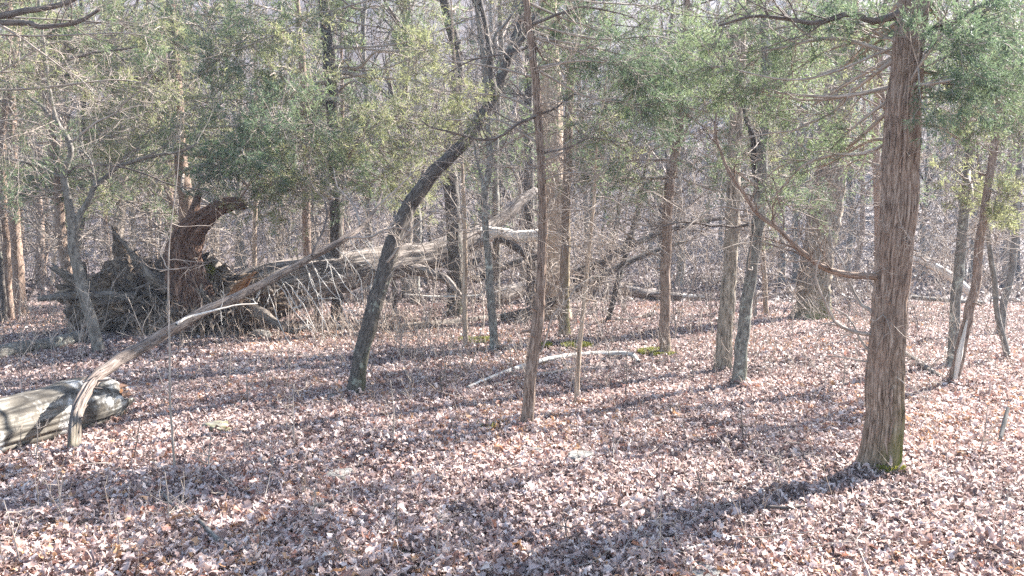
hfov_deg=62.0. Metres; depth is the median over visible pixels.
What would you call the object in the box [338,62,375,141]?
cedar tree
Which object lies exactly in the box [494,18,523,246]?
bare tree
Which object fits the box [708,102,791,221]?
cedar tree
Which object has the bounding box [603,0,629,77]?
cedar tree
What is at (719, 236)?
bare tree
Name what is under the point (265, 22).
bare tree
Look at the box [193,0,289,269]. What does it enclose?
bare tree
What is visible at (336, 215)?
cedar tree
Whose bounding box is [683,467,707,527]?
seedling
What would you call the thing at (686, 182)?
bare tree
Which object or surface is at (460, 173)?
bare tree
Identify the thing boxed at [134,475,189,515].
seedling
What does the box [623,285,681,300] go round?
fallen branch
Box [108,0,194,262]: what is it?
bare tree
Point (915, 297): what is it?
fallen branch
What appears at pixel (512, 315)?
fallen pole
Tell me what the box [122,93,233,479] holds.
sapling
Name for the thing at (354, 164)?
cedar tree
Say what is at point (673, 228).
fallen branch
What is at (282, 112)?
bare tree
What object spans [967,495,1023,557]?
seedling
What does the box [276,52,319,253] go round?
bare tree
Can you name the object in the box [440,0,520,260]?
bare tree
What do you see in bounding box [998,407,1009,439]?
fallen stick
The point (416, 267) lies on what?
underbrush
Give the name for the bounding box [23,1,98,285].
bare tree
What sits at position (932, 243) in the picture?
bare tree
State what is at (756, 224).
hardwood tree
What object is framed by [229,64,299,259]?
bare tree
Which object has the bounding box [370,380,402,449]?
seedling
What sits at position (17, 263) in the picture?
cedar tree
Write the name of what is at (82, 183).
bare tree
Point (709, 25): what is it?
bare tree
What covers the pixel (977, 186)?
bare tree
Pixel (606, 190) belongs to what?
bare tree
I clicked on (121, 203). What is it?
bare tree
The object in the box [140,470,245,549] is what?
forked stick
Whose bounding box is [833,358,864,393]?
seedling
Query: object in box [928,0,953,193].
bare tree
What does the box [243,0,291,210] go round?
bare tree
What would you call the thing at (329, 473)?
stone
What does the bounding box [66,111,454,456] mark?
bent sapling
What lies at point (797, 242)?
bare tree
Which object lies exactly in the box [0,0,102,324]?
cedar tree
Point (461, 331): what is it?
dry stems
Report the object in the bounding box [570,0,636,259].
bare tree
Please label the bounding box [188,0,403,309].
cedar tree
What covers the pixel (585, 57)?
cedar tree
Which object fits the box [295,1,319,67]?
bare tree
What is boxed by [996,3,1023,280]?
bare tree
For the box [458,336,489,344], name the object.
moss
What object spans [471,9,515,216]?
bare tree
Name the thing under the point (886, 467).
moss
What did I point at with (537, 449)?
stone
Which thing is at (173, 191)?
cedar tree
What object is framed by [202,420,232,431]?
stone
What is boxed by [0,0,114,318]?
cedar tree
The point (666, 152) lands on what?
bare tree
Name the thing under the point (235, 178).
bare tree
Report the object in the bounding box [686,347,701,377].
seedling
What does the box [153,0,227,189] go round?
bare tree
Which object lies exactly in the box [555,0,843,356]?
cedar tree
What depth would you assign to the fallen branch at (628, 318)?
15.46 m
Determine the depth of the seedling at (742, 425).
6.29 m
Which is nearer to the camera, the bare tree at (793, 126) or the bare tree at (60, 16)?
the bare tree at (793, 126)
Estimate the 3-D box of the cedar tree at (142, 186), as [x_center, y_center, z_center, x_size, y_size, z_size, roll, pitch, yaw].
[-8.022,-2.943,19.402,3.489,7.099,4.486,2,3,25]
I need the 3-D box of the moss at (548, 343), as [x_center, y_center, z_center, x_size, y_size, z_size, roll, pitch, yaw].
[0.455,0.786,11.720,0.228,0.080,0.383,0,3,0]
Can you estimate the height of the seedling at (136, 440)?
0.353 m
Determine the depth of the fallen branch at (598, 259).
17.21 m
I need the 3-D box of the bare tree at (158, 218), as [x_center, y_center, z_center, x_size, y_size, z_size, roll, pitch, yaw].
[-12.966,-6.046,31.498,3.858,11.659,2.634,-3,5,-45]
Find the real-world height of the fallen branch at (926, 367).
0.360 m
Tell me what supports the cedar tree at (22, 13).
on the ground
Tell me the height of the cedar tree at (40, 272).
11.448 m
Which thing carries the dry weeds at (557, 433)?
on the ground
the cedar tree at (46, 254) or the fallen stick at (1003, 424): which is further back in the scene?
the cedar tree at (46, 254)
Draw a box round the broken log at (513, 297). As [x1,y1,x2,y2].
[500,280,525,304]
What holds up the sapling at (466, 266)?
on the ground
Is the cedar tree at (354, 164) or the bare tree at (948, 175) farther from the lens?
the cedar tree at (354, 164)
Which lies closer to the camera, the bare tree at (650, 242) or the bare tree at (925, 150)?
the bare tree at (925, 150)
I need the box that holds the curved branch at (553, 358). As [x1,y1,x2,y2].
[466,351,640,387]
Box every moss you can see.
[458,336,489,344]
[541,341,552,347]
[560,340,592,347]
[636,346,675,355]
[873,464,906,475]
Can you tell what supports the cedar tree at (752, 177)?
on the ground
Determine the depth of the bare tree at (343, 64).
36.92 m
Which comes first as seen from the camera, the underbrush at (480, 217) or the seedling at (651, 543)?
the seedling at (651, 543)
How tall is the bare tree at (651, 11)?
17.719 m
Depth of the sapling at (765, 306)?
15.82 m
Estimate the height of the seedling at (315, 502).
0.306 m
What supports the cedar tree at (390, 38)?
on the ground
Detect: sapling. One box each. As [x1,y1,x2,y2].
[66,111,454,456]
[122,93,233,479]
[308,301,323,322]
[387,0,570,344]
[388,280,407,317]
[509,7,684,402]
[710,162,808,318]
[722,99,803,316]
[924,107,1023,361]
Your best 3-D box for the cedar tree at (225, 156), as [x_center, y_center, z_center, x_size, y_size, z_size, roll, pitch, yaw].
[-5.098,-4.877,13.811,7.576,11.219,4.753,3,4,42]
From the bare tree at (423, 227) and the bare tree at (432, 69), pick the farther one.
the bare tree at (432, 69)
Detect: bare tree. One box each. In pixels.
[21,0,191,271]
[21,0,194,237]
[22,0,196,258]
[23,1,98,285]
[51,0,98,99]
[89,1,157,216]
[97,0,192,259]
[105,5,155,238]
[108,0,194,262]
[108,0,245,260]
[118,0,198,249]
[137,134,178,260]
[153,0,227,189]
[173,26,216,211]
[192,61,221,206]
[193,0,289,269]
[196,0,278,270]
[203,3,250,192]
[204,0,307,260]
[206,0,313,266]
[211,51,247,226]
[214,0,275,109]
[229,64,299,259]
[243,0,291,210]
[255,0,294,70]
[267,0,339,127]
[276,0,377,252]
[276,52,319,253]
[279,0,435,298]
[280,50,327,225]
[284,38,324,229]
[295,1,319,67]
[296,1,370,244]
[306,5,369,199]
[315,0,383,197]
[319,9,380,228]
[320,0,400,289]
[330,0,472,303]
[353,27,384,59]
[354,0,383,101]
[371,5,435,220]
[376,22,482,283]
[380,1,479,241]
[415,0,468,210]
[425,0,501,212]
[427,0,506,255]
[437,67,475,216]
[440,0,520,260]
[442,1,523,273]
[464,0,523,264]
[464,0,588,296]
[464,20,508,256]
[467,1,558,214]
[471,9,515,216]
[472,0,541,245]
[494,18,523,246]
[507,17,574,202]
[510,0,579,199]
[535,0,640,294]
[561,52,588,192]
[563,12,601,224]
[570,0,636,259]
[581,73,634,262]
[593,0,613,96]
[601,41,642,246]
[606,1,675,210]
[612,88,644,255]
[616,0,748,290]
[619,0,710,272]
[622,20,677,261]
[626,11,664,224]
[643,0,659,59]
[649,2,679,144]
[651,0,781,285]
[656,140,717,239]
[677,34,718,228]
[690,0,759,253]
[700,0,754,122]
[708,66,775,262]
[724,81,753,250]
[746,0,809,282]
[756,0,864,282]
[759,0,818,262]
[767,0,817,218]
[808,0,886,270]
[812,2,880,240]
[882,36,952,200]
[918,4,977,277]
[920,85,954,254]
[921,0,969,265]
[921,50,942,144]
[922,13,1002,281]
[924,1,1006,278]
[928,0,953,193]
[930,102,961,222]
[931,0,1023,287]
[937,52,977,219]
[938,19,990,186]
[945,99,1004,274]
[950,118,1022,260]
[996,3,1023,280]
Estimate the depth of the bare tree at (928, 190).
31.66 m
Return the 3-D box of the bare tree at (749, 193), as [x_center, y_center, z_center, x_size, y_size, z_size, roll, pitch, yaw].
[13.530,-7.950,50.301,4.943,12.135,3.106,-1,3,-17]
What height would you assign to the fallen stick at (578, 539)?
0.191 m
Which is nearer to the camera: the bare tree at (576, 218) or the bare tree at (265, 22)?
the bare tree at (576, 218)
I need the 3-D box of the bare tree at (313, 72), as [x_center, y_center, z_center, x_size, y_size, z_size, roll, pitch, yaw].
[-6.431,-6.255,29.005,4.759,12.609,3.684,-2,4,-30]
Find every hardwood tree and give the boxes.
[345,0,577,397]
[359,0,532,317]
[390,0,565,349]
[464,0,521,310]
[473,0,638,321]
[502,0,560,304]
[617,0,890,388]
[639,0,832,372]
[788,0,957,260]
[851,0,1023,367]
[923,3,1023,333]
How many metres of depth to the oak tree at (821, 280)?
15.44 m
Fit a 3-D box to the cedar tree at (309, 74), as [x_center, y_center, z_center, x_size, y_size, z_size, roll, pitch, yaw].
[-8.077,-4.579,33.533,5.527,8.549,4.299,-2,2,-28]
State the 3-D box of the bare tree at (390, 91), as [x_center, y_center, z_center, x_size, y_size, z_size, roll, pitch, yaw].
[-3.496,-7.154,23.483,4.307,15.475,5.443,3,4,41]
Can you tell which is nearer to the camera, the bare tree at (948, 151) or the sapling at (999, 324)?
the sapling at (999, 324)
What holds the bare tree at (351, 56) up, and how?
on the ground
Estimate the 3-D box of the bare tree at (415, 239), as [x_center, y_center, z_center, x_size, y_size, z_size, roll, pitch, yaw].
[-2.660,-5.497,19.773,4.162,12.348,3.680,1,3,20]
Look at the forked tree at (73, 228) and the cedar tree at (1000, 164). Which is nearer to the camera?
the forked tree at (73, 228)
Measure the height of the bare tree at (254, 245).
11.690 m
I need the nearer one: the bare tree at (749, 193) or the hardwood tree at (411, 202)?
the hardwood tree at (411, 202)
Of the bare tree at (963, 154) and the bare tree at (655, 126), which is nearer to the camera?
the bare tree at (963, 154)
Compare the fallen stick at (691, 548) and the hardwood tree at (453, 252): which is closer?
the fallen stick at (691, 548)
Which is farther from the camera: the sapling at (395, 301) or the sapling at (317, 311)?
the sapling at (395, 301)
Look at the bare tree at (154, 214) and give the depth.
34.91 m
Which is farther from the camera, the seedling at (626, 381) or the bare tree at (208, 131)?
the bare tree at (208, 131)
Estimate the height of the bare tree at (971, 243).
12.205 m
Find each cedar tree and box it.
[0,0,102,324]
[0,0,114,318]
[0,0,126,288]
[0,0,194,329]
[0,0,206,227]
[0,0,207,316]
[0,5,113,281]
[7,96,106,280]
[20,0,404,273]
[24,54,177,259]
[74,99,177,246]
[75,0,264,264]
[86,0,242,254]
[166,0,587,323]
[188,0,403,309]
[243,61,371,246]
[257,0,405,302]
[318,79,377,226]
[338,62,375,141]
[353,43,461,244]
[370,0,446,107]
[384,0,737,431]
[399,0,446,88]
[460,65,537,259]
[481,0,694,337]
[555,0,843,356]
[572,85,597,183]
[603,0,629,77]
[665,0,1023,478]
[694,26,807,260]
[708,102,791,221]
[731,0,1023,331]
[770,12,872,250]
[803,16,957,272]
[867,0,1023,384]
[917,7,1023,273]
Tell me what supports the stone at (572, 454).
on the ground
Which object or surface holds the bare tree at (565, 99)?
on the ground
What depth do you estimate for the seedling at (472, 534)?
3.92 m
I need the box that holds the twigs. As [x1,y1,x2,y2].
[1,248,1023,575]
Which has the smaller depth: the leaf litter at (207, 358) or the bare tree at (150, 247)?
the leaf litter at (207, 358)
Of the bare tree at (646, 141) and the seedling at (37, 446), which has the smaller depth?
the seedling at (37, 446)
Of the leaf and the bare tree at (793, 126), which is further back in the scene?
the bare tree at (793, 126)
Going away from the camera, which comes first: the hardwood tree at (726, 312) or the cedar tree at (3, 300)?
the hardwood tree at (726, 312)
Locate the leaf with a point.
(714, 571)
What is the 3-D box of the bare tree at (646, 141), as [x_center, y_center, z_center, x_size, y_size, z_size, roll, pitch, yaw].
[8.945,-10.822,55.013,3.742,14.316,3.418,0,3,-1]
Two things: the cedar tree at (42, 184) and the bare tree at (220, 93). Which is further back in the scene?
the bare tree at (220, 93)
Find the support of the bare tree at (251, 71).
on the ground
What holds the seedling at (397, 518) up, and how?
on the ground
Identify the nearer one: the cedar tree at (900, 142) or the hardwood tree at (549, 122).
the cedar tree at (900, 142)
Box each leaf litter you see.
[0,299,1023,373]
[0,364,1023,575]
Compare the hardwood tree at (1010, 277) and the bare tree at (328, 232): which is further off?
the bare tree at (328, 232)
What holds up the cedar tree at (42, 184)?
on the ground
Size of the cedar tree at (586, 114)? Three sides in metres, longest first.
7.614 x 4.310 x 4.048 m
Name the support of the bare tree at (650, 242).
on the ground
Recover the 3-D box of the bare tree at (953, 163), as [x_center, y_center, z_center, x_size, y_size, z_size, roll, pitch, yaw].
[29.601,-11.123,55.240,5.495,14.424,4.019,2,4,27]
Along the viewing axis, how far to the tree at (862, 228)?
29.18 m
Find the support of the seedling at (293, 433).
on the ground
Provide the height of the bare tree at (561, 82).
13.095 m
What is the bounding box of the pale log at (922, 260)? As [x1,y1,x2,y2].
[869,234,978,297]
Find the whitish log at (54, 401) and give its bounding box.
[0,377,134,452]
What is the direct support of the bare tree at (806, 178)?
on the ground
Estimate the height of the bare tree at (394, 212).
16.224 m
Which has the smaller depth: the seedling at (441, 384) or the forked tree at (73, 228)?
the seedling at (441, 384)
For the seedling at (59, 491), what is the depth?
4.42 m
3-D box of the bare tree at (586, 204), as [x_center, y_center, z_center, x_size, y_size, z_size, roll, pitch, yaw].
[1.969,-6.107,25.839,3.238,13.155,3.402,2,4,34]
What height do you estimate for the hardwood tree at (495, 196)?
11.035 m
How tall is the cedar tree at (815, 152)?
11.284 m
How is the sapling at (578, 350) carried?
on the ground
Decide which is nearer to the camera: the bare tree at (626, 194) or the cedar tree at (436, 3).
the bare tree at (626, 194)
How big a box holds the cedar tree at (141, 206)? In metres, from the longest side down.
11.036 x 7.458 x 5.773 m
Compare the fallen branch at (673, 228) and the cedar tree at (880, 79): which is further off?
the fallen branch at (673, 228)
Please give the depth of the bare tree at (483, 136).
42.43 m
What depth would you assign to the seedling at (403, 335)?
10.64 m
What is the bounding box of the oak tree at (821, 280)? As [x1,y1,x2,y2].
[786,0,930,321]
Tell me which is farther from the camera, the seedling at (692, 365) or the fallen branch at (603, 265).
the fallen branch at (603, 265)
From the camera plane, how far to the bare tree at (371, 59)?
67.50 m
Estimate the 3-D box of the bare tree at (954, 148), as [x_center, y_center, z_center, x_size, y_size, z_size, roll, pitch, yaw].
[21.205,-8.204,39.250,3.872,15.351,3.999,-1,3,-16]
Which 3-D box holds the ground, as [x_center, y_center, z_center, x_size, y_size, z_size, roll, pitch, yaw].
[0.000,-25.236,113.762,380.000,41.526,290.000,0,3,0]
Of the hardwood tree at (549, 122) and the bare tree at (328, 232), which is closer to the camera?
the hardwood tree at (549, 122)
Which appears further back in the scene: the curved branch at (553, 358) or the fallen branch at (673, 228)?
the fallen branch at (673, 228)
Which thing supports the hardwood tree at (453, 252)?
on the ground
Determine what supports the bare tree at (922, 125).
on the ground
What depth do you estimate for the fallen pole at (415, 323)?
14.42 m
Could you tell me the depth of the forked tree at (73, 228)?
10.73 m
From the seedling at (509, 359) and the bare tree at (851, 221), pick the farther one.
the bare tree at (851, 221)
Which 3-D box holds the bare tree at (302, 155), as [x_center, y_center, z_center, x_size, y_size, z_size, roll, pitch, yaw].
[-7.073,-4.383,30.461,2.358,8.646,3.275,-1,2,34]
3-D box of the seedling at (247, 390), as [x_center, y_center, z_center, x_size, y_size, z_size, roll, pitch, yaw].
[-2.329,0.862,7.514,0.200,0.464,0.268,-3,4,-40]
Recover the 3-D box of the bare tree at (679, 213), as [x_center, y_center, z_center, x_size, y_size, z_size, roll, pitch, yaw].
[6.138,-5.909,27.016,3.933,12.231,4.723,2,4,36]
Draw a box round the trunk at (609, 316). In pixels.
[605,160,646,323]
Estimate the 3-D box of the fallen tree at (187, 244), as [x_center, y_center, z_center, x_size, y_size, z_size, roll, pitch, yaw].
[-2.902,-0.346,14.789,9.353,3.210,2.800,-2,4,-29]
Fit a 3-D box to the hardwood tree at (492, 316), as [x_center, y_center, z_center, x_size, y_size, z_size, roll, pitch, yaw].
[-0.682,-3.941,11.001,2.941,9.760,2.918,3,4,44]
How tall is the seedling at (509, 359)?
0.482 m
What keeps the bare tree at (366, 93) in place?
on the ground
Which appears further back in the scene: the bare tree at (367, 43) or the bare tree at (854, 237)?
the bare tree at (367, 43)
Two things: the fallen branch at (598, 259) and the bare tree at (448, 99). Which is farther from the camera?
the bare tree at (448, 99)
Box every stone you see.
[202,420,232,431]
[251,329,271,338]
[324,468,353,480]
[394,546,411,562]
[529,447,542,451]
[567,450,593,462]
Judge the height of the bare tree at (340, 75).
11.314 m
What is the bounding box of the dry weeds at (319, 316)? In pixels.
[111,288,447,351]
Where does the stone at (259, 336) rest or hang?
on the ground
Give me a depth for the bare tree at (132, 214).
29.44 m
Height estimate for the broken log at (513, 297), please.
0.637 m
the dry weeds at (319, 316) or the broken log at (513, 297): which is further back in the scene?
the broken log at (513, 297)
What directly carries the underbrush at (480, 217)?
on the ground
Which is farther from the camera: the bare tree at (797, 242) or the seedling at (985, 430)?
the bare tree at (797, 242)
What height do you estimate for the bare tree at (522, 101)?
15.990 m
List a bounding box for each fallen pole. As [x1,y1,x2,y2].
[289,305,499,331]
[467,226,687,323]
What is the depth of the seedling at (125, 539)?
3.90 m
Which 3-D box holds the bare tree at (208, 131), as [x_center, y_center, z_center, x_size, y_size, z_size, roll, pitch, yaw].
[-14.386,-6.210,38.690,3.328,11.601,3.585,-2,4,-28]
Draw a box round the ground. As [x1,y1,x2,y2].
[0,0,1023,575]
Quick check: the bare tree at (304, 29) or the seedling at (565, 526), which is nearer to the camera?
the seedling at (565, 526)
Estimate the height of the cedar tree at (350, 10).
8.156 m
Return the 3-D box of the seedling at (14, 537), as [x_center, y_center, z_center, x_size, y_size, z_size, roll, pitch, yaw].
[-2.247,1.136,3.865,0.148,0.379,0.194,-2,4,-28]
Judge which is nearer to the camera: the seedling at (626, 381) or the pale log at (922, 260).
the seedling at (626, 381)
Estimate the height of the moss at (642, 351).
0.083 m
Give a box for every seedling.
[0,500,34,561]
[17,416,49,468]
[42,461,70,519]
[96,512,156,558]
[118,416,149,457]
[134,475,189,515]
[184,433,231,465]
[214,355,237,382]
[233,520,279,550]
[238,360,263,400]
[268,379,309,449]
[298,480,328,527]
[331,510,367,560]
[365,478,407,538]
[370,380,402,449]
[396,320,415,355]
[412,492,460,570]
[437,363,452,395]
[451,517,496,558]
[502,345,515,376]
[539,499,585,548]
[611,360,639,394]
[632,460,681,563]
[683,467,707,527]
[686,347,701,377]
[734,397,765,442]
[746,442,788,482]
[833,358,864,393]
[966,404,998,455]
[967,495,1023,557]
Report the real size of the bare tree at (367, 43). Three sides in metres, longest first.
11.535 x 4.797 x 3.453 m
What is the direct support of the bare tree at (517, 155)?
on the ground
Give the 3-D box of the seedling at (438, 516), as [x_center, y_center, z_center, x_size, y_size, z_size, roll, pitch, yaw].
[-0.356,1.161,3.903,0.242,0.399,0.218,0,3,0]
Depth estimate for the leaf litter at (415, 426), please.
5.23 m
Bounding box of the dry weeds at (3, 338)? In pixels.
[0,293,1023,374]
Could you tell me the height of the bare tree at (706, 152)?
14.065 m
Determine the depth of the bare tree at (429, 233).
34.30 m
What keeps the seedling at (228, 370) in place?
on the ground
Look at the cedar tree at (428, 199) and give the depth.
26.82 m
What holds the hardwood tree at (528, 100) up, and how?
on the ground
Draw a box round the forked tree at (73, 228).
[0,0,248,357]
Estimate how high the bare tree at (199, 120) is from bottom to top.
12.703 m
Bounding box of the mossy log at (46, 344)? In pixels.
[0,331,87,357]
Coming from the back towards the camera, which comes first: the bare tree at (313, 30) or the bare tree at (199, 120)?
the bare tree at (313, 30)
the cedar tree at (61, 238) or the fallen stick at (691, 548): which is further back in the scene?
the cedar tree at (61, 238)
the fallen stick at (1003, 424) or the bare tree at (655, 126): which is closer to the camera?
the fallen stick at (1003, 424)
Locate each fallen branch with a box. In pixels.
[393,281,507,309]
[493,362,575,384]
[521,200,654,299]
[522,199,748,309]
[570,193,637,306]
[611,281,704,298]
[611,305,655,321]
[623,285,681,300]
[906,351,954,383]
[908,278,984,307]
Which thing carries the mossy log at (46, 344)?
on the ground
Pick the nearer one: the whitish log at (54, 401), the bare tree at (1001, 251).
the whitish log at (54, 401)
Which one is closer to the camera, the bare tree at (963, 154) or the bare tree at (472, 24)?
the bare tree at (963, 154)
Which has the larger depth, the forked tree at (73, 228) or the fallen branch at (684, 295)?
the fallen branch at (684, 295)
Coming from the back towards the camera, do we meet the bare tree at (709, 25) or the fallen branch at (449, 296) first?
the bare tree at (709, 25)
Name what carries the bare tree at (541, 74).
on the ground
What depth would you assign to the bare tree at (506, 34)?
37.34 m
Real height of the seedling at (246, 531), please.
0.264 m
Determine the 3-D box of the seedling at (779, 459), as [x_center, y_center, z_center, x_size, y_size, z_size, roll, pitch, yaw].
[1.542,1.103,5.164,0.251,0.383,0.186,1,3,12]
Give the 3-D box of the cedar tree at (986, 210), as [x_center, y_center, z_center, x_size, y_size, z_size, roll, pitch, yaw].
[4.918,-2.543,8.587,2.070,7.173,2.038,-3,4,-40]
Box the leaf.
[689,562,720,575]
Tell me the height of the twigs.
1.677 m
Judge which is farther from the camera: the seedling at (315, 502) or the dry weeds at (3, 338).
the dry weeds at (3, 338)
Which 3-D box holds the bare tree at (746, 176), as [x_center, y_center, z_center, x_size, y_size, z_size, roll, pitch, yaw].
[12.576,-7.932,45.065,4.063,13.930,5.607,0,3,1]
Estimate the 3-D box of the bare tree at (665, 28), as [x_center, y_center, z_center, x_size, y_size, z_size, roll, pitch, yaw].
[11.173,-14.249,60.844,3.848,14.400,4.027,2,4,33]
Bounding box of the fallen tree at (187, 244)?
[37,187,537,337]
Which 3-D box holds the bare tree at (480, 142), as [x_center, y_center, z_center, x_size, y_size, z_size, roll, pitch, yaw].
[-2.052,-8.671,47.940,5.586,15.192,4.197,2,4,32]
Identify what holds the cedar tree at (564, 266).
on the ground
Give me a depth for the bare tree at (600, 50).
69.01 m
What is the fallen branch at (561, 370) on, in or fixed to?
on the ground
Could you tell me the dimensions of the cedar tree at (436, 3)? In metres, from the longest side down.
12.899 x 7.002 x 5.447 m
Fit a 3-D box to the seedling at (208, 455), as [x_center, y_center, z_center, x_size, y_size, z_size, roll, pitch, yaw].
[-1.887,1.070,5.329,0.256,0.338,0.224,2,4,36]
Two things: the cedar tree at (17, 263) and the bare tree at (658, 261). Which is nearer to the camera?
the cedar tree at (17, 263)
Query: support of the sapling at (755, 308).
on the ground
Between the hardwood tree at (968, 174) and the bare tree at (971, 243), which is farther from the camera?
the bare tree at (971, 243)
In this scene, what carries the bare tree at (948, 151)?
on the ground
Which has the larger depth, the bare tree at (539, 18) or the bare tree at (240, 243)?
the bare tree at (539, 18)
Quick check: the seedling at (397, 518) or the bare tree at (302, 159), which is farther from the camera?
the bare tree at (302, 159)
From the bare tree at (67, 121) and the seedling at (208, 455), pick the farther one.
the bare tree at (67, 121)
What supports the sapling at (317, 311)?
on the ground
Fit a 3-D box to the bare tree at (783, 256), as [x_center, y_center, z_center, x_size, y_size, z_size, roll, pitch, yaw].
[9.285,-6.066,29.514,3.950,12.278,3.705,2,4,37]
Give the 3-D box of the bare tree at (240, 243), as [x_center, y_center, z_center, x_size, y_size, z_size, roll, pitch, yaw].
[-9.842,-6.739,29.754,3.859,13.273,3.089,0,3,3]
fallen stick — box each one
[552,519,609,553]
[650,529,704,565]
[765,504,804,508]
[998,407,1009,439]
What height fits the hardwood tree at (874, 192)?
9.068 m
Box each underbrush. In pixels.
[0,199,1023,338]
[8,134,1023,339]
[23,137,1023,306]
[24,150,1023,284]
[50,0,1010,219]
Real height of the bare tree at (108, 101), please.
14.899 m
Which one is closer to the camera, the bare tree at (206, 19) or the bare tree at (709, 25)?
the bare tree at (206, 19)
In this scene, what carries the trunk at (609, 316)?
on the ground
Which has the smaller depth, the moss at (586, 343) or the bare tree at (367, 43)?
the moss at (586, 343)
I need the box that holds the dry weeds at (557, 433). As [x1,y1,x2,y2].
[0,334,1023,574]
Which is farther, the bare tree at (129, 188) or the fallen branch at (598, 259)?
the bare tree at (129, 188)
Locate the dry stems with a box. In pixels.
[0,255,1023,394]
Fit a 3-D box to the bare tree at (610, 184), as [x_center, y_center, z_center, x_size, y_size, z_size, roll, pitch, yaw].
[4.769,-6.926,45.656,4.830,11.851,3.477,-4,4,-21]
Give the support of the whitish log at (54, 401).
on the ground
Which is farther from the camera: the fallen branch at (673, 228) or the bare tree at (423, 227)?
the bare tree at (423, 227)
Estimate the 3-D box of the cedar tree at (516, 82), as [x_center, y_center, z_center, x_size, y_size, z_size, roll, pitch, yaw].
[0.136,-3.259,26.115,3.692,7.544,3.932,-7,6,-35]
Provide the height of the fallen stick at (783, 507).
0.020 m
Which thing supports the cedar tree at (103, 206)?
on the ground
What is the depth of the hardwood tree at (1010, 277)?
13.57 m

